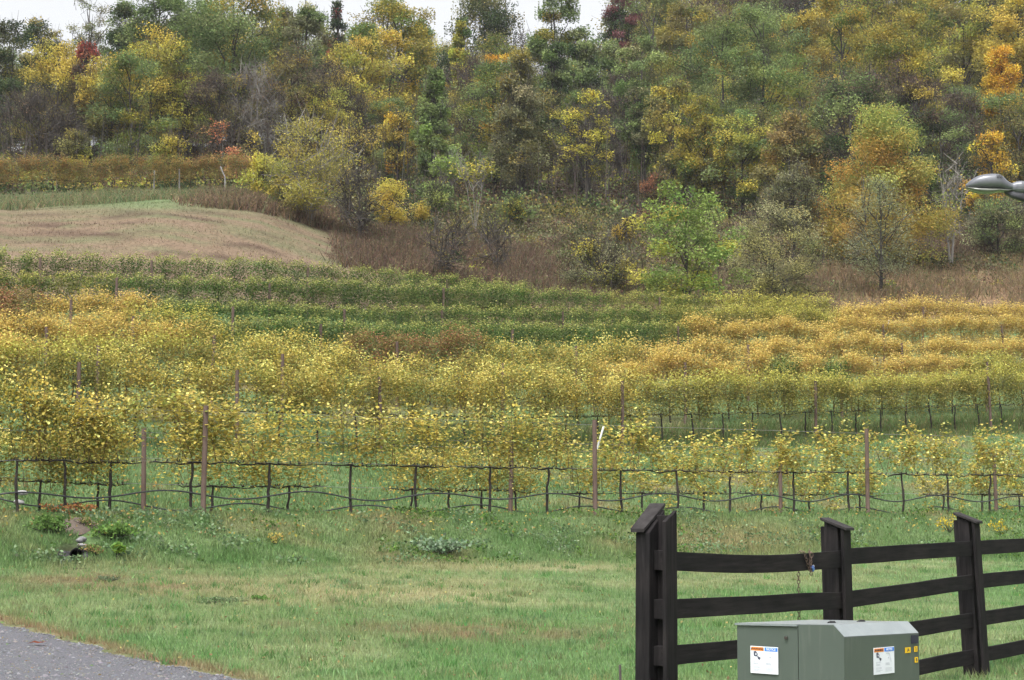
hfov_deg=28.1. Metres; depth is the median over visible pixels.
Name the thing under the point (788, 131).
tree
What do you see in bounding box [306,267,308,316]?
trellis post
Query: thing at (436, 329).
grapevine
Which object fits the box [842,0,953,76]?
tree
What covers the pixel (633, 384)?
grapevine
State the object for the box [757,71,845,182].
tree
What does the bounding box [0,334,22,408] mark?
grapevine
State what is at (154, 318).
grapevine
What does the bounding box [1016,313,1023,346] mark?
grapevine
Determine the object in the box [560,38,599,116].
tree
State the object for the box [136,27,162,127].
tree
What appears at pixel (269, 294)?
trellis post
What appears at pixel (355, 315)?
grapevine
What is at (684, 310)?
grapevine
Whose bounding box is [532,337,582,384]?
grapevine
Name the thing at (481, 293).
grapevine
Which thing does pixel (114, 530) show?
weed
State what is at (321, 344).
grapevine
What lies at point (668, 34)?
tree
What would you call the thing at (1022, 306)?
grapevine
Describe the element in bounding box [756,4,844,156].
tree
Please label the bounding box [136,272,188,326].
grapevine
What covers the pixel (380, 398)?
trellis post
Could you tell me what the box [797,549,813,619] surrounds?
chain
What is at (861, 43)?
tree
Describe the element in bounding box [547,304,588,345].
grapevine
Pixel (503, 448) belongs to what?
trellis wire
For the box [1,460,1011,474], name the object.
trellis wire
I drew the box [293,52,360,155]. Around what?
tree
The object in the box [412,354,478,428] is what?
grapevine
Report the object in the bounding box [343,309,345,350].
trellis post
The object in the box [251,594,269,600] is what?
weed
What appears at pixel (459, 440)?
trellis wire
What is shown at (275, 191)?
shrub
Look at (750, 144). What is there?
tree
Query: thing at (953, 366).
grapevine
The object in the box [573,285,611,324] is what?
grapevine
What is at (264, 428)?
grapevine
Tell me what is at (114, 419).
grapevine
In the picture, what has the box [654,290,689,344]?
grapevine
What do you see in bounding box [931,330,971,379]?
grapevine
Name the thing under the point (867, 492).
trellis post
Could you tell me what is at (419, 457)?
grapevine
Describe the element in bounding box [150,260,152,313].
trellis post
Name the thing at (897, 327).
grapevine
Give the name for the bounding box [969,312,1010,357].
grapevine
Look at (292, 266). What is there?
grapevine
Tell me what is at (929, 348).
grapevine
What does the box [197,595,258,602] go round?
weed
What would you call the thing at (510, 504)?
trellis post
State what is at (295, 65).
tree
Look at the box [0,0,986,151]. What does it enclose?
sky
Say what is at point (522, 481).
grapevine
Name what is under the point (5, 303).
grapevine
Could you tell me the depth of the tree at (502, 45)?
177.55 m
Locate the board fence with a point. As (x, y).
(660, 652)
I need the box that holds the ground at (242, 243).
[0,125,1023,679]
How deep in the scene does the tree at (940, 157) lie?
136.31 m
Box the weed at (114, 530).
[88,519,144,539]
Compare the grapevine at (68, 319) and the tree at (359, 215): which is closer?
the grapevine at (68, 319)
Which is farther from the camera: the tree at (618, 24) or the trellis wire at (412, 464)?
the tree at (618, 24)
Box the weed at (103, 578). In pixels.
[96,575,119,581]
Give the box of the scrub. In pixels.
[183,173,1023,295]
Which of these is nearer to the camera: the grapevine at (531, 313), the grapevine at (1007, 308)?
the grapevine at (531, 313)
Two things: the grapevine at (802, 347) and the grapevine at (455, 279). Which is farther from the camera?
the grapevine at (455, 279)
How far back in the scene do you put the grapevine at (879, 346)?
76.93 m
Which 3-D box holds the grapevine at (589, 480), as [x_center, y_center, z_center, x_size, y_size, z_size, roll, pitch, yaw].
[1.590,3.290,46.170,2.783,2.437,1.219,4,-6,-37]
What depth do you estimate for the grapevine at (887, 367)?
72.89 m
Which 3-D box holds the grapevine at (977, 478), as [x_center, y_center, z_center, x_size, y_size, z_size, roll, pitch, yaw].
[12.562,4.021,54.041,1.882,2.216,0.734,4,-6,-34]
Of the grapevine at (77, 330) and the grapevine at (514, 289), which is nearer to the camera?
the grapevine at (77, 330)
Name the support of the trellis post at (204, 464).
on the ground at (242, 243)
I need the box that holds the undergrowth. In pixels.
[0,99,1023,225]
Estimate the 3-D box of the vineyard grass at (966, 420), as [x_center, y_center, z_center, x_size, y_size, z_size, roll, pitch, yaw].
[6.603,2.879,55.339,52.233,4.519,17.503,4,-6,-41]
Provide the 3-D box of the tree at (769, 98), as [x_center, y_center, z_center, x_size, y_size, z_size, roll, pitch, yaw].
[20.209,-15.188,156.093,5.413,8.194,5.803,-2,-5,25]
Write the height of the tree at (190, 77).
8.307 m
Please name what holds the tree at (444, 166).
on the ground at (242, 243)
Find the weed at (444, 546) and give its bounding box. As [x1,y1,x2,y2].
[407,532,489,554]
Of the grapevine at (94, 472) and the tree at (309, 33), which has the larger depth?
the tree at (309, 33)
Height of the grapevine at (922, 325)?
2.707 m
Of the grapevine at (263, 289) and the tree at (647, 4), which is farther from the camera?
the tree at (647, 4)
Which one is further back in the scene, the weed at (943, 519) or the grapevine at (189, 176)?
the grapevine at (189, 176)
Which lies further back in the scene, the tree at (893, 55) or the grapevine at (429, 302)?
the tree at (893, 55)
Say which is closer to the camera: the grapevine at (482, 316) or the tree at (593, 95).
the grapevine at (482, 316)
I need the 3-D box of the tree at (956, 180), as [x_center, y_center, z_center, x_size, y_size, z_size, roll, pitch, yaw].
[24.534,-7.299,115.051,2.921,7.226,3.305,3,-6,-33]
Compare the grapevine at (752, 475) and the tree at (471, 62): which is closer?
the grapevine at (752, 475)
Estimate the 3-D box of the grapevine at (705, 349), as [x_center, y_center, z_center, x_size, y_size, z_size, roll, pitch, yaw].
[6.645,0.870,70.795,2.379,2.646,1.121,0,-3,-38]
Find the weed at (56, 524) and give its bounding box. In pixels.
[23,512,74,533]
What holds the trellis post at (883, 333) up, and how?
on the ground at (242, 243)
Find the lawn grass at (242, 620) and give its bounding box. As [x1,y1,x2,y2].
[0,556,1023,679]
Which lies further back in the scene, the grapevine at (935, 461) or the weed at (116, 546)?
the grapevine at (935, 461)
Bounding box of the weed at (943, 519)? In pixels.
[935,514,956,531]
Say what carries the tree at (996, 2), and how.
on the ground at (242, 243)
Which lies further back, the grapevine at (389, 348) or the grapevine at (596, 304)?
the grapevine at (596, 304)
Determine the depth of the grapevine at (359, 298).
75.22 m
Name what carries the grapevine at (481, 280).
on the ground at (242, 243)
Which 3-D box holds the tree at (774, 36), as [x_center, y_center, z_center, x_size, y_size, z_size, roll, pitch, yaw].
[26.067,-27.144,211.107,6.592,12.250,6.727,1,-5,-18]
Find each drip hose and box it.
[0,490,1023,501]
[0,498,1023,513]
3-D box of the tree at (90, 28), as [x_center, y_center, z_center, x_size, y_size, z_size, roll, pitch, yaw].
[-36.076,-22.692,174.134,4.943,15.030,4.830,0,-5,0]
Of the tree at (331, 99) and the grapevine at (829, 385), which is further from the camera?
the tree at (331, 99)
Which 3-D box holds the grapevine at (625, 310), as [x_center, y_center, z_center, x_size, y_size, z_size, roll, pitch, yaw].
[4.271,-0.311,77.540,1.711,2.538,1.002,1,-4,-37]
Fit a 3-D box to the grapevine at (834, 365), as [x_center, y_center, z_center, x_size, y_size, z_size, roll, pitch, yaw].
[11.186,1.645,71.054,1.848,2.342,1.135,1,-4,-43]
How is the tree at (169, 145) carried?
on the ground at (242, 243)
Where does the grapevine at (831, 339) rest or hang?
on the ground at (242, 243)
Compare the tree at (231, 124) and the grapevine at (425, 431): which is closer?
the grapevine at (425, 431)
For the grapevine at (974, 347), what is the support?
on the ground at (242, 243)
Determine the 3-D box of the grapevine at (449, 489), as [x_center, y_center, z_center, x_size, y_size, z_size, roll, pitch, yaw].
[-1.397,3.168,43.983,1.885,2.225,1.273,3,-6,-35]
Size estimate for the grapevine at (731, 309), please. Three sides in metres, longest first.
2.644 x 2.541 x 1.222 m
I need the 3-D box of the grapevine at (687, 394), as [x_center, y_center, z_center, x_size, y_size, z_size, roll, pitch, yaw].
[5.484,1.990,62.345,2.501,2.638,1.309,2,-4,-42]
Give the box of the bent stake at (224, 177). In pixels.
[220,166,225,186]
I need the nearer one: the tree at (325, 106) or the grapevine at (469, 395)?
the grapevine at (469, 395)
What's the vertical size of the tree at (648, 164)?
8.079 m
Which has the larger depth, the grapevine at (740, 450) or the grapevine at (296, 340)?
the grapevine at (296, 340)
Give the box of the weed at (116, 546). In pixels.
[110,541,126,560]
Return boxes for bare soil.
[65,517,96,534]
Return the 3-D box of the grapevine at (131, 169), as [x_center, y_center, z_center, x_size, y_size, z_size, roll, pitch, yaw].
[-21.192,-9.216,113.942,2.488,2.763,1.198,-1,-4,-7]
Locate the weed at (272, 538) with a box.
[267,532,285,544]
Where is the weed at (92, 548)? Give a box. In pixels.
[78,543,105,556]
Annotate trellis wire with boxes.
[0,407,1003,437]
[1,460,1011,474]
[4,428,974,459]
[5,477,964,493]
[6,430,1023,454]
[9,450,966,474]
[26,398,1023,415]
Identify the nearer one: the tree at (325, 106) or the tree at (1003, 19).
the tree at (325, 106)
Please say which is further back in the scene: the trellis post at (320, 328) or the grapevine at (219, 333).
the trellis post at (320, 328)
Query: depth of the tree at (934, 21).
181.68 m
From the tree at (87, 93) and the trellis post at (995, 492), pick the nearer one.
the trellis post at (995, 492)
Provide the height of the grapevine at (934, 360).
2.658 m
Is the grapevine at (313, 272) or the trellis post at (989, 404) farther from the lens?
the grapevine at (313, 272)
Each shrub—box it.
[221,136,251,183]
[233,139,286,196]
[263,169,311,210]
[409,170,459,218]
[471,209,525,278]
[482,186,547,231]
[554,219,639,292]
[601,204,643,245]
[636,160,679,229]
[956,193,1023,257]
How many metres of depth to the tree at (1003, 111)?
184.58 m
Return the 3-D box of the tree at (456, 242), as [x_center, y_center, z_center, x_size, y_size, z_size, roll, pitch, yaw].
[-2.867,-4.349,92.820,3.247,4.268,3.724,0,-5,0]
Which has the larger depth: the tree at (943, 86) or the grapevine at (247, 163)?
the tree at (943, 86)
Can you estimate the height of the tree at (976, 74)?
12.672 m
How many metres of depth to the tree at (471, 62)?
149.49 m
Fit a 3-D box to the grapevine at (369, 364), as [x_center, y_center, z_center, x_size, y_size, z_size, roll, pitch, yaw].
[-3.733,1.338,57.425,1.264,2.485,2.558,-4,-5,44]
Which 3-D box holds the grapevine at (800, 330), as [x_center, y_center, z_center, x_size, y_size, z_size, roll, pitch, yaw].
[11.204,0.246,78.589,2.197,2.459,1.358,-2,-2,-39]
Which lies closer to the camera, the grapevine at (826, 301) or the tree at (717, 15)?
the grapevine at (826, 301)
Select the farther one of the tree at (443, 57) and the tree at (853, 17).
the tree at (443, 57)
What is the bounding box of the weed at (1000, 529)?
[988,518,1012,533]
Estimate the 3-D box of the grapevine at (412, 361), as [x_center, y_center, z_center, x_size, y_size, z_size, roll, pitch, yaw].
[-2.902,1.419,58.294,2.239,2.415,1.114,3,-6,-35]
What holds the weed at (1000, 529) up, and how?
on the ground at (242, 243)
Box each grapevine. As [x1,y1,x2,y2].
[0,155,30,193]
[0,156,14,187]
[0,244,9,279]
[0,244,33,300]
[0,265,11,293]
[0,270,39,312]
[0,282,60,356]
[0,286,21,321]
[0,292,18,333]
[0,299,53,377]
[0,301,64,387]
[0,309,23,364]
[0,322,21,379]
[0,324,61,417]
[0,327,76,437]
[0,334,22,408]
[0,355,76,510]
[0,415,26,495]
[0,424,87,510]
[11,152,51,193]
[16,376,115,512]
[17,243,64,309]
[26,269,75,329]
[28,290,96,335]
[28,328,127,435]
[30,303,105,376]
[32,325,114,404]
[35,310,114,396]
[36,152,74,190]
[52,158,90,188]
[54,245,101,310]
[54,407,139,508]
[64,378,156,512]
[65,262,113,314]
[68,299,143,378]
[69,156,109,189]
[71,278,139,341]
[80,304,165,400]
[81,330,175,444]
[88,251,140,298]
[90,321,168,421]
[93,150,129,189]
[103,268,151,330]
[111,284,176,358]
[112,153,148,187]
[112,294,183,364]
[126,251,171,311]
[126,308,204,401]
[126,370,257,513]
[128,314,217,422]
[129,154,171,189]
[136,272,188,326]
[138,423,283,510]
[144,355,226,442]
[151,153,187,185]
[155,299,224,357]
[158,292,210,357]
[160,249,204,310]
[173,155,210,187]
[176,272,224,323]
[176,316,250,383]
[188,335,259,422]
[190,342,286,425]
[194,151,226,184]
[198,255,240,311]
[199,296,245,358]
[199,385,338,512]
[203,314,256,384]
[212,151,245,182]
[212,271,259,328]
[213,428,338,508]
[217,324,290,404]
[230,253,273,306]
[232,153,258,184]
[233,328,295,422]
[235,295,284,359]
[242,310,294,362]
[242,357,314,444]
[247,270,292,319]
[262,256,304,305]
[263,324,323,402]
[267,299,313,358]
[277,341,339,427]
[278,275,326,330]
[278,311,327,379]
[280,346,355,446]
[291,257,338,312]
[295,394,419,513]
[300,303,347,344]
[303,326,359,400]
[304,339,372,426]
[311,274,356,337]
[313,312,362,370]
[314,364,388,448]
[323,262,363,303]
[331,326,391,402]
[332,277,384,327]
[334,303,378,347]
[344,343,407,412]
[347,318,394,365]
[353,260,393,318]
[358,359,423,446]
[361,399,484,512]
[365,301,410,352]
[367,327,425,380]
[371,277,414,332]
[372,436,457,507]
[378,317,426,385]
[381,349,443,422]
[382,267,421,323]
[395,369,465,447]
[397,299,444,358]
[403,278,449,335]
[403,329,460,404]
[407,270,449,321]
[408,436,488,512]
[411,316,457,384]
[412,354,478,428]
[426,351,494,442]
[428,298,473,361]
[432,278,473,325]
[435,320,495,400]
[438,272,477,317]
[440,393,552,513]
[445,315,489,362]
[445,439,527,508]
[450,347,506,419]
[459,300,501,344]
[463,281,504,332]
[466,274,504,327]
[467,357,531,443]
[471,333,528,406]
[474,318,521,370]
[478,448,560,512]
[483,352,547,425]
[489,303,530,344]
[492,279,532,326]
[494,279,530,326]
[495,401,588,511]
[499,331,549,402]
[502,362,559,445]
[505,318,550,367]
[518,303,559,360]
[518,352,569,413]
[519,284,559,339]
[531,433,641,507]
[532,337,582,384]
[535,316,579,362]
[538,356,595,445]
[546,281,586,338]
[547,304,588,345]
[550,345,606,422]
[563,329,613,402]
[563,360,628,439]
[566,319,607,361]
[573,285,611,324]
[574,301,616,362]
[582,351,638,422]
[587,403,657,512]
[592,313,637,362]
[594,324,645,396]
[599,442,690,512]
[601,289,638,341]
[601,363,655,435]
[603,299,644,361]
[611,351,670,404]
[622,336,676,392]
[623,317,665,378]
[627,288,665,343]
[631,305,670,361]
[631,366,689,442]
[637,422,718,511]
[642,338,695,422]
[650,318,694,356]
[651,333,707,399]
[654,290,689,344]
[657,303,697,346]
[661,441,734,508]
[665,365,718,441]
[672,339,727,422]
[674,304,724,371]
[679,292,715,333]
[681,329,730,376]
[687,305,724,358]
[694,361,746,441]
[698,419,765,511]
[700,289,740,335]
[705,354,752,420]
[707,315,748,377]
[709,335,764,399]
[710,299,750,354]
[719,361,783,436]
[727,285,776,337]
[728,315,776,371]
[730,340,777,416]
[731,438,794,510]
[735,298,779,358]
[740,331,787,394]
[750,292,789,336]
[755,362,812,437]
[758,301,797,341]
[761,331,809,376]
[761,351,804,418]
[762,307,799,375]
[770,424,839,511]
[774,290,810,344]
[777,365,835,437]
[781,318,823,360]
[782,347,831,418]
[782,455,841,510]
[785,299,833,343]
[789,336,835,380]
[800,287,838,322]
[803,364,855,435]
[805,418,876,512]
[807,314,848,366]
[811,325,856,374]
[812,306,845,357]
[812,353,854,416]
[817,452,884,511]
[831,296,871,338]
[831,307,875,372]
[831,373,880,435]
[834,341,884,416]
[841,322,878,393]
[853,298,898,354]
[853,310,897,368]
[857,363,902,435]
[858,414,926,514]
[859,353,904,414]
[863,327,906,372]
[879,291,914,341]
[879,310,919,357]
[880,368,928,428]
[882,338,924,391]
[883,348,929,415]
[900,288,941,340]
[901,306,946,356]
[904,368,952,432]
[906,332,947,392]
[910,457,974,512]
[911,345,950,412]
[911,420,970,513]
[923,293,962,350]
[926,308,962,361]
[926,365,978,429]
[928,348,976,411]
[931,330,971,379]
[945,293,985,350]
[946,310,990,350]
[952,364,1000,427]
[953,349,994,410]
[955,334,993,373]
[962,455,1013,511]
[965,301,1004,343]
[966,420,1023,511]
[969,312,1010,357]
[975,343,1020,412]
[976,356,1021,428]
[977,334,1018,389]
[986,298,1023,336]
[987,444,1023,512]
[990,418,1023,494]
[994,305,1023,365]
[998,352,1023,412]
[1000,332,1023,389]
[1000,369,1023,414]
[1012,301,1023,332]
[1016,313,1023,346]
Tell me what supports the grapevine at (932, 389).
on the ground at (242, 243)
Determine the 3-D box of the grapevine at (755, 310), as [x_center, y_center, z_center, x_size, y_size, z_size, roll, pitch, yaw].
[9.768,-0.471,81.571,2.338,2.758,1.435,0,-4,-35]
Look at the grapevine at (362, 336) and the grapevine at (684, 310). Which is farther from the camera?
the grapevine at (684, 310)
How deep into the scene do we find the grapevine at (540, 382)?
57.61 m
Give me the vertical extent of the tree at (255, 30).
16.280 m
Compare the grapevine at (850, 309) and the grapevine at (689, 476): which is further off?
the grapevine at (850, 309)
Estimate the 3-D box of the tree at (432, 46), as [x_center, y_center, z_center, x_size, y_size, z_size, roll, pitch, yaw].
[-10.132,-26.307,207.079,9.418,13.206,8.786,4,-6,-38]
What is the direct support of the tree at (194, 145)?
on the ground at (242, 243)
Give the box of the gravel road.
[0,624,231,679]
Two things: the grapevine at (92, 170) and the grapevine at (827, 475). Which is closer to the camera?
the grapevine at (827, 475)
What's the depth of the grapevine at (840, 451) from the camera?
46.71 m
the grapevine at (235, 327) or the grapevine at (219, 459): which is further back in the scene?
the grapevine at (235, 327)
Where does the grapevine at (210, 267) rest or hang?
on the ground at (242, 243)
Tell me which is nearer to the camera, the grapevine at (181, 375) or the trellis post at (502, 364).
the grapevine at (181, 375)
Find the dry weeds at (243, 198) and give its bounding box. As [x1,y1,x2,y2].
[0,181,1023,322]
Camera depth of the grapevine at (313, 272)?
78.96 m
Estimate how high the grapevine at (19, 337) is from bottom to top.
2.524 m
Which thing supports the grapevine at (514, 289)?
on the ground at (242, 243)
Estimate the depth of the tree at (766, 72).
153.34 m
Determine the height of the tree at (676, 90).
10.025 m
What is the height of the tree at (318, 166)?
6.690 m
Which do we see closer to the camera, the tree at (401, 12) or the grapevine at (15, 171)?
the grapevine at (15, 171)
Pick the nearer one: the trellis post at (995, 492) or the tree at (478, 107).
the trellis post at (995, 492)
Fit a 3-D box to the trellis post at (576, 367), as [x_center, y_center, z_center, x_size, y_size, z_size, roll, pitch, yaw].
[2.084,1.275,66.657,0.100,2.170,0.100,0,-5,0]
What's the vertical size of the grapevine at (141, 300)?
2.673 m
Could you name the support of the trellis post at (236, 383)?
on the ground at (242, 243)
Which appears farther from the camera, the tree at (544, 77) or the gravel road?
the tree at (544, 77)
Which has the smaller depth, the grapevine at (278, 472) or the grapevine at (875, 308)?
the grapevine at (278, 472)
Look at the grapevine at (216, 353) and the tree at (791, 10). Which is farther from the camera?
the tree at (791, 10)
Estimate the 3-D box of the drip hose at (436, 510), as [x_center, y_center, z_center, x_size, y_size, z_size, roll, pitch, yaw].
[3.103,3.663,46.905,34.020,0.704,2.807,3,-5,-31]
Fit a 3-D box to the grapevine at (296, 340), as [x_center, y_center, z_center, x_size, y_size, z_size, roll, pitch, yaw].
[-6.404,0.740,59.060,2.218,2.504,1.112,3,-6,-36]
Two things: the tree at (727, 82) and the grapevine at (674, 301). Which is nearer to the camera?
the grapevine at (674, 301)
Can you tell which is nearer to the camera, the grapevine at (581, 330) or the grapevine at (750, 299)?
the grapevine at (581, 330)
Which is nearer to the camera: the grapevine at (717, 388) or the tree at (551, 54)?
the grapevine at (717, 388)
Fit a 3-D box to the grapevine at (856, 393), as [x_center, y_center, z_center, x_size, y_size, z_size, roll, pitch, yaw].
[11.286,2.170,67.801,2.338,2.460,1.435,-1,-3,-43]
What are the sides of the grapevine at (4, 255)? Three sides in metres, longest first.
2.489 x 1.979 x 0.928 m
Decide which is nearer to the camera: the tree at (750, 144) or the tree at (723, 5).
the tree at (750, 144)
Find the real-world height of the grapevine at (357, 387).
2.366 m
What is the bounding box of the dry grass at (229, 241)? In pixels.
[0,197,1021,329]
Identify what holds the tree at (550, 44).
on the ground at (242, 243)
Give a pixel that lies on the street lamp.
(989, 183)
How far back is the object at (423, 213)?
110.89 m
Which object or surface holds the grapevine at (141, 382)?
on the ground at (242, 243)
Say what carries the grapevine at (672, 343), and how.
on the ground at (242, 243)
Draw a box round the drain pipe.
[70,544,99,563]
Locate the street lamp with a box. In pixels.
[965,174,1023,201]
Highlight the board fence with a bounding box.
[631,503,1023,679]
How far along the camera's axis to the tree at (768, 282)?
95.15 m
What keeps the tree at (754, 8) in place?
on the ground at (242, 243)
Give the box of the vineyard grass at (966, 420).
[0,406,1023,514]
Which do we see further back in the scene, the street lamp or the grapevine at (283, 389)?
the grapevine at (283, 389)
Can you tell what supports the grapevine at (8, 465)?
on the ground at (242, 243)
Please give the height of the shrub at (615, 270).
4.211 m
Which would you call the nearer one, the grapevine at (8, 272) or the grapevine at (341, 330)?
the grapevine at (341, 330)
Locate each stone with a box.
[13,499,23,504]
[18,490,27,494]
[58,551,69,559]
[76,536,86,542]
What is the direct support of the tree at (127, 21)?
on the ground at (242, 243)
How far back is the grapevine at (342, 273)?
79.74 m
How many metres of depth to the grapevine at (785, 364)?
69.09 m
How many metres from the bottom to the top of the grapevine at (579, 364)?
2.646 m
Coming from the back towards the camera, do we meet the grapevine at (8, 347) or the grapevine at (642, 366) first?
the grapevine at (642, 366)
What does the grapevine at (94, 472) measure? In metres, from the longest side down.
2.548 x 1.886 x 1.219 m
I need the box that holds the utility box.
[735,620,918,679]
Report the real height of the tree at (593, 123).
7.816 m
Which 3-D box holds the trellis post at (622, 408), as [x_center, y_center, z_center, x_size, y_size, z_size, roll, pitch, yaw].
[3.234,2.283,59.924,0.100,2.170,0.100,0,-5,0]
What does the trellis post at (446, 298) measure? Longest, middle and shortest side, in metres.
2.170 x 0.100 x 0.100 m
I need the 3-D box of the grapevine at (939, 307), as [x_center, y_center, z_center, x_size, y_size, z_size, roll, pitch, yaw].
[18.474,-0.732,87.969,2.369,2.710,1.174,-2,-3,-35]
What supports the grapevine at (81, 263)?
on the ground at (242, 243)
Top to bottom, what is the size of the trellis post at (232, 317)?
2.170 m
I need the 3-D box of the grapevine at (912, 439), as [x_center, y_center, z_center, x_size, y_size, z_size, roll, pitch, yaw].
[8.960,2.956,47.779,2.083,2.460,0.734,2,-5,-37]
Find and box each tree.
[0,10,51,154]
[0,40,31,127]
[0,45,19,99]
[0,58,37,136]
[0,79,91,171]
[1,61,56,142]
[3,83,66,159]
[18,16,69,146]
[19,33,102,167]
[46,85,87,156]
[47,120,93,187]
[57,92,125,163]
[65,0,115,133]
[65,36,102,165]
[72,48,152,168]
[79,49,181,174]
[97,24,140,125]
[100,0,142,147]
[103,13,196,173]
[110,3,156,29]
[119,0,199,122]
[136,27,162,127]
[140,62,207,151]
[141,125,194,188]
[154,61,220,160]
[157,0,227,111]
[166,0,292,123]
[170,100,209,160]
[183,61,256,167]
[194,115,233,177]
[212,108,248,165]
[215,65,265,140]
[217,13,278,128]
[221,50,295,157]
[227,14,287,119]
[237,12,276,67]
[242,119,266,178]
[254,4,301,158]
[254,38,336,170]
[257,93,365,224]
[269,11,331,49]
[271,80,316,173]
[273,0,339,159]
[275,22,350,115]
[283,82,363,161]
[286,53,346,139]
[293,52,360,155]
[310,34,396,153]
[315,106,384,218]
[325,153,390,241]
[326,0,348,134]
[330,88,387,176]
[336,13,385,153]
[340,0,416,138]
[349,0,437,123]
[356,93,415,179]
[358,55,421,156]
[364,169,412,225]
[372,56,425,153]
[375,105,422,179]
[384,26,448,83]
[403,122,443,173]
[405,17,435,123]
[409,62,468,188]
[409,76,466,147]
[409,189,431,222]
[415,197,483,278]
[424,147,475,196]
[431,0,538,101]
[432,44,450,121]
[435,85,489,188]
[441,45,492,177]
[447,14,478,163]
[447,56,547,196]
[448,148,499,229]
[450,74,502,156]
[468,26,535,128]
[473,72,562,192]
[476,48,523,182]
[477,18,548,76]
[484,37,558,195]
[523,68,566,124]
[524,0,593,161]
[529,33,576,177]
[538,77,618,203]
[539,24,568,97]
[540,58,612,155]
[547,88,614,191]
[551,101,623,202]
[555,36,603,149]
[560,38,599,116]
[563,36,631,140]
[590,0,655,74]
[595,0,646,98]
[595,0,681,69]
[597,62,638,180]
[601,0,687,76]
[604,29,675,199]
[611,41,685,140]
[620,0,689,94]
[620,120,653,179]
[623,19,671,79]
[623,96,684,189]
[627,179,753,325]
[634,0,716,78]
[639,71,702,198]
[654,0,720,125]
[663,10,771,189]
[665,86,736,213]
[665,94,724,156]
[668,0,785,106]
[676,32,725,110]
[682,0,745,82]
[684,0,776,97]
[692,40,754,127]
[699,100,783,216]
[701,72,747,131]
[712,98,792,207]
[713,0,810,64]
[715,0,794,81]
[717,0,821,167]
[722,185,841,321]
[725,0,842,91]
[728,0,798,97]
[733,25,788,119]
[741,65,777,141]
[747,9,811,100]
[749,98,824,215]
[751,152,829,255]
[755,91,804,185]
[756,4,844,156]
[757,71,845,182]
[761,0,845,68]
[783,98,966,266]
[785,57,910,218]
[795,0,883,60]
[795,0,892,152]
[799,68,858,209]
[801,0,906,57]
[806,0,903,70]
[810,41,864,129]
[818,0,920,64]
[827,63,881,156]
[830,31,872,80]
[831,56,899,159]
[834,15,905,80]
[838,163,920,295]
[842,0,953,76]
[843,0,945,52]
[848,6,951,122]
[861,91,939,211]
[878,62,938,160]
[882,68,946,221]
[886,0,968,152]
[896,0,1021,48]
[901,0,1023,69]
[903,101,979,213]
[916,0,1016,78]
[919,59,972,159]
[924,80,1008,204]
[925,0,995,155]
[925,144,977,264]
[929,19,971,84]
[931,75,988,208]
[958,33,1008,133]
[959,119,1022,231]
[960,0,1023,119]
[960,88,1023,201]
[967,0,1023,167]
[968,97,1023,214]
[978,42,1023,204]
[986,68,1023,146]
[1003,13,1023,60]
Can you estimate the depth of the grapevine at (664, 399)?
61.34 m
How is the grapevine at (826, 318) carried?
on the ground at (242, 243)
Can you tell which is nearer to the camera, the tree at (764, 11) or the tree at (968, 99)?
the tree at (968, 99)
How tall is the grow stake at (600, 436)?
0.481 m
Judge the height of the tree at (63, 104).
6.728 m
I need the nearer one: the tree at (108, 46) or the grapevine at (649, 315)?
the grapevine at (649, 315)
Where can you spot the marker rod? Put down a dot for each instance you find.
(620, 677)
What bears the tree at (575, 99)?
on the ground at (242, 243)
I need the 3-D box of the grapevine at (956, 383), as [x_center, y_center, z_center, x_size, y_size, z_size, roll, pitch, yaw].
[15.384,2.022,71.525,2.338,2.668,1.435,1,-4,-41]
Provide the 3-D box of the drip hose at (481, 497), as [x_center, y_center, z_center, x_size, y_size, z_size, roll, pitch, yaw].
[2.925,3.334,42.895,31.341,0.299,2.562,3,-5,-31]
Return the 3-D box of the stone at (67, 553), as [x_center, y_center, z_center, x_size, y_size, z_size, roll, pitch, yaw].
[-7.133,3.445,32.616,0.212,0.179,0.204,0,-5,-5]
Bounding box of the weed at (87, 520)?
[71,516,103,526]
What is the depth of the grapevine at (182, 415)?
36.73 m
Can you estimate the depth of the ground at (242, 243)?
56.10 m
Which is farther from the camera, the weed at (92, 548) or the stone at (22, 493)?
the stone at (22, 493)
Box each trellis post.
[37,257,41,311]
[44,327,47,399]
[69,298,72,357]
[75,362,80,445]
[94,345,99,418]
[114,278,117,335]
[130,316,134,381]
[141,428,145,510]
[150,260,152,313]
[200,405,208,512]
[209,335,215,404]
[231,306,234,349]
[235,370,238,451]
[268,283,270,332]
[280,354,283,427]
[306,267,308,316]
[319,324,321,385]
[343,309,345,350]
[378,377,382,452]
[395,341,398,406]
[440,310,442,362]
[442,288,444,330]
[446,279,448,323]
[501,363,504,427]
[508,442,513,511]
[511,329,513,386]
[561,311,564,364]
[574,346,577,403]
[592,420,597,515]
[621,381,623,447]
[658,297,661,343]
[677,326,679,377]
[684,362,686,423]
[747,345,749,400]
[778,451,782,511]
[814,381,816,441]
[839,363,843,416]
[865,429,869,512]
[882,324,885,371]
[901,343,903,394]
[987,377,992,431]
[992,453,997,510]
[1000,324,1005,351]
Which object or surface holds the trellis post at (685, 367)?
on the ground at (242, 243)
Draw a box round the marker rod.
[619,665,621,679]
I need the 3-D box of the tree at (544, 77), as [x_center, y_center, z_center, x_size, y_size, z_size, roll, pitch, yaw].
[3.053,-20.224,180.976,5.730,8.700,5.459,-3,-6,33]
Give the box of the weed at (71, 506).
[39,501,97,512]
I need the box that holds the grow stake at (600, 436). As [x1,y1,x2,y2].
[597,426,604,448]
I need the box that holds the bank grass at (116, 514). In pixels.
[0,505,1023,568]
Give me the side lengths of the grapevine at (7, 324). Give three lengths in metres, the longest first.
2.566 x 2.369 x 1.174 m
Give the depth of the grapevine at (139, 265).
75.30 m

